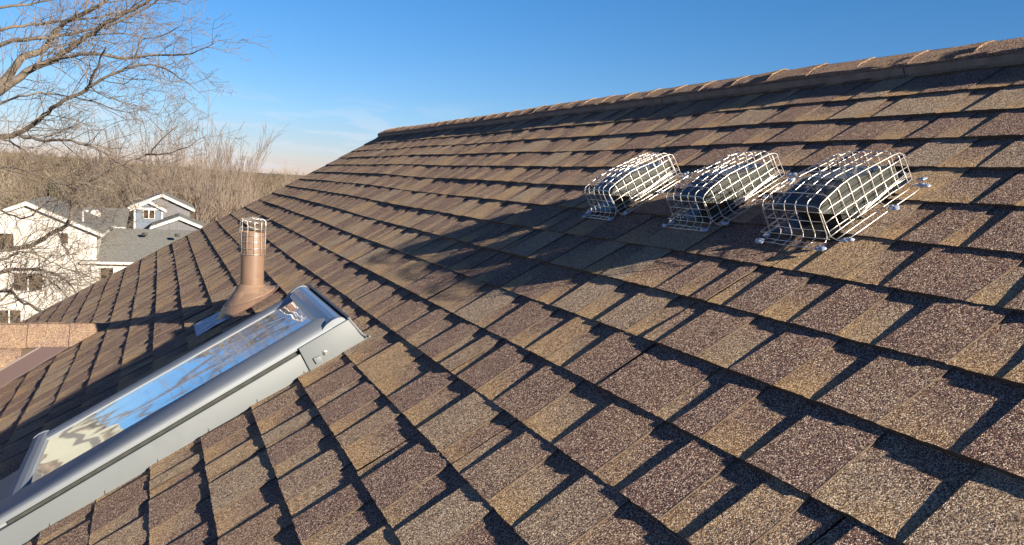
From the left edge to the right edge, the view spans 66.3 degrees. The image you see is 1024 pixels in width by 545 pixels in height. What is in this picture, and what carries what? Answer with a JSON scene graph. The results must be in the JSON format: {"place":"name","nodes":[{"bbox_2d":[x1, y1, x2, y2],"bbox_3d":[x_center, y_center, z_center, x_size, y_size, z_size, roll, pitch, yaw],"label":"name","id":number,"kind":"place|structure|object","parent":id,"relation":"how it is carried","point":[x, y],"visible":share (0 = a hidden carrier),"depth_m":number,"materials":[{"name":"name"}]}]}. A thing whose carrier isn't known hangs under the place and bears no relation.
{"place":"outdoors","nodes":[
{"label":"outdoors","id":0,"kind":"place"},
{"bbox_2d":[46,180,58,197],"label":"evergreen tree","id":1,"kind":"object","parent":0,"point":[49,192],"visible":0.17,"depth_m":98.51,"materials":[{"name":"green plant"}]},
{"bbox_2d":[3,153,294,179],"bbox_3d":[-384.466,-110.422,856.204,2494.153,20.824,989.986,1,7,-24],"label":"hills","id":2,"kind":"structure","parent":0,"point":[170,166],"depth_m":894.02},
{"bbox_2d":[10,171,303,200],"bbox_3d":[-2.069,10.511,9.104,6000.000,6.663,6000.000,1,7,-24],"label":"ground","id":3,"kind":"structure","parent":0,"point":[259,173],"depth_m":2441.99,"materials":[{"name":"brown soil"}]},
{"bbox_2d":[0,183,20,208],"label":"bare tree","id":4,"kind":"object","parent":3,"relation":"on","point":[3,196],"visible":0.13,"depth_m":90.88,"materials":[{"name":"brown plant"}]},
{"bbox_2d":[0,169,63,203],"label":"bare tree","id":5,"kind":"object","parent":3,"relation":"on","point":[28,188],"visible":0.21,"depth_m":94.88,"materials":[{"name":"brown plant"}]},
{"bbox_2d":[0,170,69,206],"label":"bare tree","id":6,"kind":"object","parent":3,"relation":"on","point":[28,193],"visible":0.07,"depth_m":86.31,"materials":[{"name":"brown plant"}]},
{"bbox_2d":[0,176,113,207],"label":"bare tree","id":7,"kind":"object","parent":3,"relation":"on","point":[43,194],"visible":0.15,"depth_m":93.58,"materials":[{"name":"brown plant"}]},
{"bbox_2d":[0,196,114,322],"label":"house","id":8,"kind":"structure","parent":3,"relation":"on","point":[18,209],"depth_m":55.78,"materials":[{"name":"white paint"}]},
{"bbox_2d":[0,233,14,246],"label":"window","id":9,"kind":"structure","parent":8,"relation":"in","point":[1,234],"depth_m":54.76,"materials":[{"name":"white paint"}]},
{"bbox_2d":[0,309,21,322],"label":"window","id":10,"kind":"structure","parent":8,"relation":"in","point":[9,311],"depth_m":55.40,"materials":[{"name":"glass"}]},
{"bbox_2d":[13,272,42,290],"bbox_3d":[-34.317,0.664,55.536,1.850,1.330,0.130,1,7,-22],"label":"window","id":11,"kind":"structure","parent":8,"relation":"in","point":[37,280],"depth_m":55.56,"materials":[{"name":"glass"}]},
{"bbox_2d":[59,233,68,243],"bbox_3d":[-32.045,-2.447,56.035,0.570,0.810,0.130,1,7,-22],"label":"window","id":12,"kind":"structure","parent":8,"relation":"in","point":[60,233],"depth_m":56.08,"materials":[{"name":"white paint"}]},
{"bbox_2d":[42,171,143,222],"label":"bare tree","id":13,"kind":"object","parent":3,"relation":"on","point":[103,192],"visible":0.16,"depth_m":96.98,"materials":[{"name":"brown plant"}]},
{"bbox_2d":[44,165,152,227],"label":"bare tree","id":14,"kind":"object","parent":3,"relation":"on","point":[97,193],"visible":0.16,"depth_m":87.41,"materials":[{"name":"brown plant"}]},
{"bbox_2d":[74,188,132,227],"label":"bare tree","id":15,"kind":"object","parent":3,"relation":"on","point":[88,198],"visible":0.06,"depth_m":86.61,"materials":[{"name":"brown plant"}]},
{"bbox_2d":[83,207,132,227],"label":"building","id":16,"kind":"structure","parent":3,"relation":"on","point":[121,223],"depth_m":69.94,"materials":[{"name":"grey"}]},
{"bbox_2d":[81,165,171,228],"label":"bare tree","id":17,"kind":"object","parent":3,"relation":"on","point":[129,192],"visible":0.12,"depth_m":91.69,"materials":[{"name":"brown plant"}]},
{"bbox_2d":[0,0,274,322],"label":"bare tree","id":18,"kind":"object","parent":3,"relation":"on","point":[8,82],"visible":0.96,"depth_m":14.90,"materials":[{"name":"brown plant"}]},
{"bbox_2d":[82,227,193,279],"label":"garage wing","id":19,"kind":"structure","parent":3,"relation":"on","point":[145,242],"depth_m":60.31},
{"bbox_2d":[100,267,113,279],"bbox_3d":[-29.741,0.160,57.487,0.930,1.090,0.130,1,7,-22],"label":"window","id":20,"kind":"structure","parent":19,"relation":"in","point":[106,275],"depth_m":57.48,"materials":[{"name":"white paint"}]},
{"bbox_2d":[92,112,190,215],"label":"bare tree","id":21,"kind":"object","parent":3,"relation":"on","point":[124,187],"visible":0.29,"depth_m":96.34,"materials":[{"name":"brown plant"}]},
{"bbox_2d":[0,144,304,227],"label":"woodland","id":22,"kind":"object","parent":3,"relation":"on","point":[4,176],"visible":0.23,"depth_m":148.38,"materials":[{"name":"brown plant"}]},
{"bbox_2d":[128,191,194,228],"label":"house","id":23,"kind":"structure","parent":3,"relation":"on","point":[183,207],"depth_m":73.13,"materials":[{"name":"grey"}]},
{"bbox_2d":[143,209,154,218],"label":"window","id":24,"kind":"structure","parent":23,"relation":"in","point":[151,213],"depth_m":72.66,"materials":[{"name":"white paint"}]},
{"bbox_2d":[118,132,217,216],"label":"bare tree","id":25,"kind":"object","parent":3,"relation":"on","point":[167,157],"visible":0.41,"depth_m":90.19,"materials":[{"name":"brown plant"}]},
{"bbox_2d":[125,160,220,224],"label":"bare tree","id":26,"kind":"object","parent":3,"relation":"on","point":[201,208],"visible":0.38,"depth_m":82.62,"materials":[{"name":"brown plant"}]},
{"bbox_2d":[149,213,204,230],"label":"house","id":27,"kind":"structure","parent":3,"relation":"on","point":[171,220],"depth_m":70.05,"materials":[{"name":"grey paint"}]},
{"bbox_2d":[126,114,238,222],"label":"bare tree","id":28,"kind":"object","parent":3,"relation":"on","point":[218,153],"visible":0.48,"depth_m":92.44,"materials":[{"name":"brown plant"}]},
{"bbox_2d":[161,147,260,224],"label":"bare tree","id":29,"kind":"object","parent":3,"relation":"on","point":[223,209],"visible":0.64,"depth_m":87.15,"materials":[{"name":"brown plant"}]},
{"bbox_2d":[183,155,266,218],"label":"bare tree","id":30,"kind":"object","parent":3,"relation":"on","point":[250,198],"visible":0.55,"depth_m":88.61,"materials":[{"name":"brown plant"}]},
{"bbox_2d":[189,135,270,220],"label":"bare tree","id":31,"kind":"object","parent":3,"relation":"on","point":[229,176],"visible":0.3,"depth_m":106.60,"materials":[{"name":"brown plant"}]},
{"bbox_2d":[185,123,282,223],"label":"bare tree","id":32,"kind":"object","parent":3,"relation":"on","point":[239,169],"visible":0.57,"depth_m":95.93,"materials":[{"name":"brown plant"}]},
{"bbox_2d":[206,154,279,218],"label":"bare tree","id":33,"kind":"object","parent":3,"relation":"on","point":[245,184],"visible":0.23,"depth_m":99.76,"materials":[{"name":"brown plant"}]},
{"bbox_2d":[238,162,299,202],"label":"bare tree","id":34,"kind":"object","parent":3,"relation":"on","point":[289,178],"visible":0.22,"depth_m":115.66,"materials":[{"name":"brown plant"}]},
{"bbox_2d":[0,37,1023,544],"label":"house","id":35,"kind":"structure","parent":3,"relation":"on","point":[534,357],"depth_m":1.63,"materials":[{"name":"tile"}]},
{"bbox_2d":[0,284,370,544],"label":"skylight","id":36,"kind":"object","parent":35,"relation":"on","point":[100,449],"visible":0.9,"depth_m":2.17,"materials":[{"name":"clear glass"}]},
{"bbox_2d":[194,231,278,336],"bbox_3d":[-1.165,0.038,3.328,0.333,0.428,0.274,1,7,-24],"label":"vent pipe","id":37,"kind":"object","parent":35,"relation":"on","point":[252,289],"visible":0.99,"depth_m":3.29,"materials":[{"name":"metal"}]},
{"bbox_2d":[239,217,269,254],"bbox_3d":[-1.098,-0.156,3.326,0.114,0.158,0.116,9,9,42],"label":"wire guard","id":38,"kind":"object","parent":37,"relation":"attached to","point":[247,222],"visible":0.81,"depth_m":3.30,"materials":[{"name":"silver metal"}]},
{"bbox_2d":[582,153,688,220],"bbox_3d":[0.344,-0.267,2.309,0.300,0.097,0.229,-31,19,-17],"label":"wire cage","id":39,"kind":"object","parent":35,"relation":"on","point":[645,190],"visible":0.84,"depth_m":2.27,"materials":[{"name":"silver metal"}]},
{"bbox_2d":[592,163,681,212],"bbox_3d":[0.358,-0.267,2.327,0.247,0.089,0.146,-31,19,-17],"label":"exhaust vent","id":40,"kind":"object","parent":35,"relation":"on","point":[627,179],"visible":0.84,"depth_m":2.28,"materials":[{"name":"grey metal"}]},
{"bbox_2d":[662,151,796,231],"bbox_3d":[0.515,-0.214,1.923,0.301,0.094,0.244,-31,19,-17],"label":"wire cage","id":41,"kind":"object","parent":35,"relation":"on","point":[723,223],"visible":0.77,"depth_m":1.88,"materials":[{"name":"silver metal"}]},
{"bbox_2d":[674,164,785,222],"bbox_3d":[0.528,-0.212,1.941,0.247,0.089,0.152,-31,19,-17],"label":"exhaust vent","id":42,"kind":"object","parent":35,"relation":"on","point":[725,183],"visible":0.69,"depth_m":1.90,"materials":[{"name":"grey metal"}]},
{"bbox_2d":[770,166,912,238],"bbox_3d":[0.667,-0.163,1.615,0.247,0.089,0.163,-31,19,-17],"label":"exhaust vent","id":43,"kind":"object","parent":35,"relation":"on","point":[835,197],"visible":0.79,"depth_m":1.57,"materials":[{"name":"grey metal"}]},
{"bbox_2d":[755,151,930,251],"bbox_3d":[0.653,-0.164,1.594,0.306,0.096,0.254,-31,19,-17],"label":"wire cage","id":44,"kind":"object","parent":35,"relation":"on","point":[844,240],"visible":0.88,"depth_m":1.55,"materials":[{"name":"silver metal"}]},
{"bbox_2d":[0,0,1023,174],"label":"sky","id":45,"kind":"structure","parent":0,"point":[342,74],"materials":[{"name":"blue"}]}
]}

